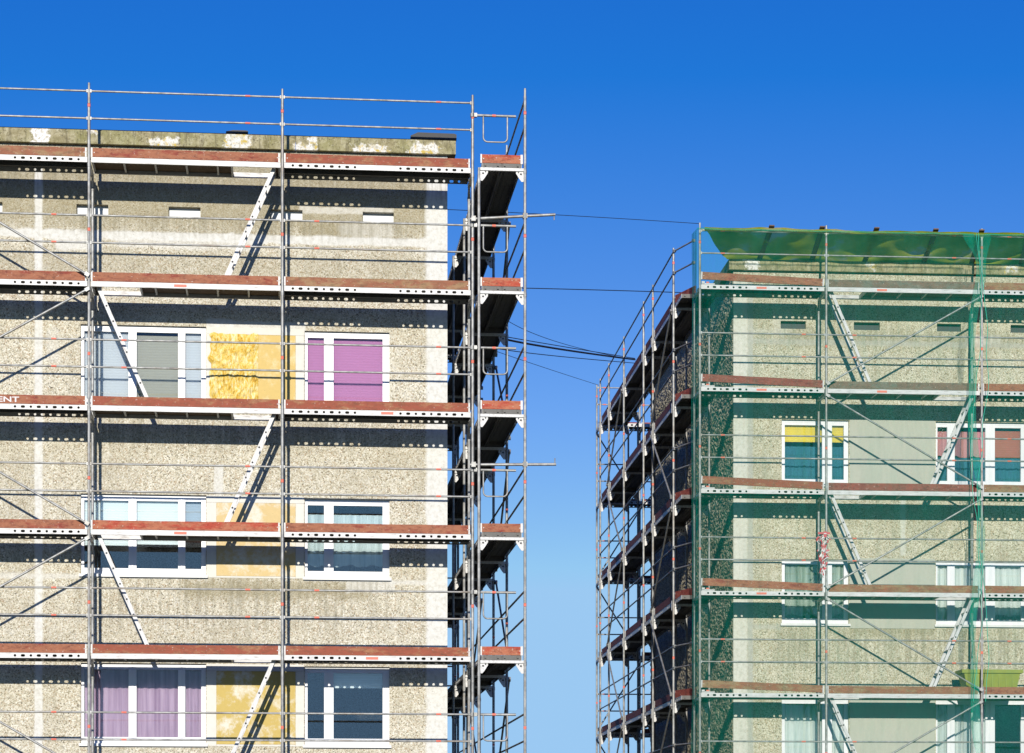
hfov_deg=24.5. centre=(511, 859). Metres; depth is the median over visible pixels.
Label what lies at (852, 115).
sky
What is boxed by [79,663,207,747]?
window
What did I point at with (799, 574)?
window
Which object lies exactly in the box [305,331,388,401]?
window
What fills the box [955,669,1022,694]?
plastic tub
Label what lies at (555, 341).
overhead cable
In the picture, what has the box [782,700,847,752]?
window
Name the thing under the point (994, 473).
window
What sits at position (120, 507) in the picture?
window
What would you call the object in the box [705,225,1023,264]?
tarpaulin
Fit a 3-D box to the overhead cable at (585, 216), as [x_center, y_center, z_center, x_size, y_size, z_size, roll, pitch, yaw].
[1.183,-11.755,43.337,0.295,1.410,7.757,0,0,38]
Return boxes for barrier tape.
[816,531,830,577]
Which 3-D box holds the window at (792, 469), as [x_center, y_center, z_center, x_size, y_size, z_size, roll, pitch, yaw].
[6.084,-8.146,47.510,1.422,1.360,0.202,0,0,-4]
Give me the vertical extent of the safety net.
13.620 m
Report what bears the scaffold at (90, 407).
on the ground
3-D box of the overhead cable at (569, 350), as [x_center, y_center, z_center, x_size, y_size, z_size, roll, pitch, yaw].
[1.365,-11.103,51.499,0.053,1.941,11.464,0,0,16]
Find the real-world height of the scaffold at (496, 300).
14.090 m
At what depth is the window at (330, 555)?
39.55 m
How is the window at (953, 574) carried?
in the apartment block at (796, 720)
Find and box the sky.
[0,0,1023,752]
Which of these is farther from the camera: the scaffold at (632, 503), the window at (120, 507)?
the scaffold at (632, 503)
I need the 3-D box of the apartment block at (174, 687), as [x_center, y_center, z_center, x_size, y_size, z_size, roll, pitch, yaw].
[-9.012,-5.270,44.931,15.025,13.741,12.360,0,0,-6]
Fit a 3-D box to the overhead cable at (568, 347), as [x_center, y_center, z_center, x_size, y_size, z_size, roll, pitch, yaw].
[1.370,-11.184,51.698,0.030,1.901,11.464,0,0,16]
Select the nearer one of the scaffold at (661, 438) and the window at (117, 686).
the window at (117, 686)
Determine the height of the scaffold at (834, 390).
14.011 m
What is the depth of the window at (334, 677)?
39.51 m
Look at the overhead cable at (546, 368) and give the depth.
51.37 m
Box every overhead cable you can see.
[447,209,698,223]
[476,287,680,292]
[497,351,596,384]
[500,349,631,362]
[508,337,634,358]
[508,339,635,359]
[510,322,612,355]
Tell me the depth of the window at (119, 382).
39.24 m
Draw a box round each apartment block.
[0,127,456,752]
[650,259,1023,752]
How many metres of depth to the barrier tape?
46.37 m
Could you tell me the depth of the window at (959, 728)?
47.81 m
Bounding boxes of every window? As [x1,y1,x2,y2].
[79,494,207,578]
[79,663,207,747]
[81,325,205,397]
[303,499,390,581]
[303,667,390,748]
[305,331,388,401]
[780,559,850,626]
[782,420,847,487]
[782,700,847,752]
[935,561,1023,628]
[936,422,1023,489]
[936,701,1023,752]
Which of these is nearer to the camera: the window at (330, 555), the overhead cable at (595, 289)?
the window at (330, 555)
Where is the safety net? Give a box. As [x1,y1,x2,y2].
[691,228,988,709]
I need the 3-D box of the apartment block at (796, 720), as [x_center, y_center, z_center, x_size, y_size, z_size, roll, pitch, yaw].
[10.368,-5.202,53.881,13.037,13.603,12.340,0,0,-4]
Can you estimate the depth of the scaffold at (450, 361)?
53.50 m
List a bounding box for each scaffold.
[0,83,515,752]
[447,88,555,752]
[447,354,456,752]
[596,385,650,752]
[598,239,713,752]
[693,223,1023,752]
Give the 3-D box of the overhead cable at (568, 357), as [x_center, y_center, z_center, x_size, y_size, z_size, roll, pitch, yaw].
[1.365,-10.953,51.498,0.029,2.049,11.461,0,0,16]

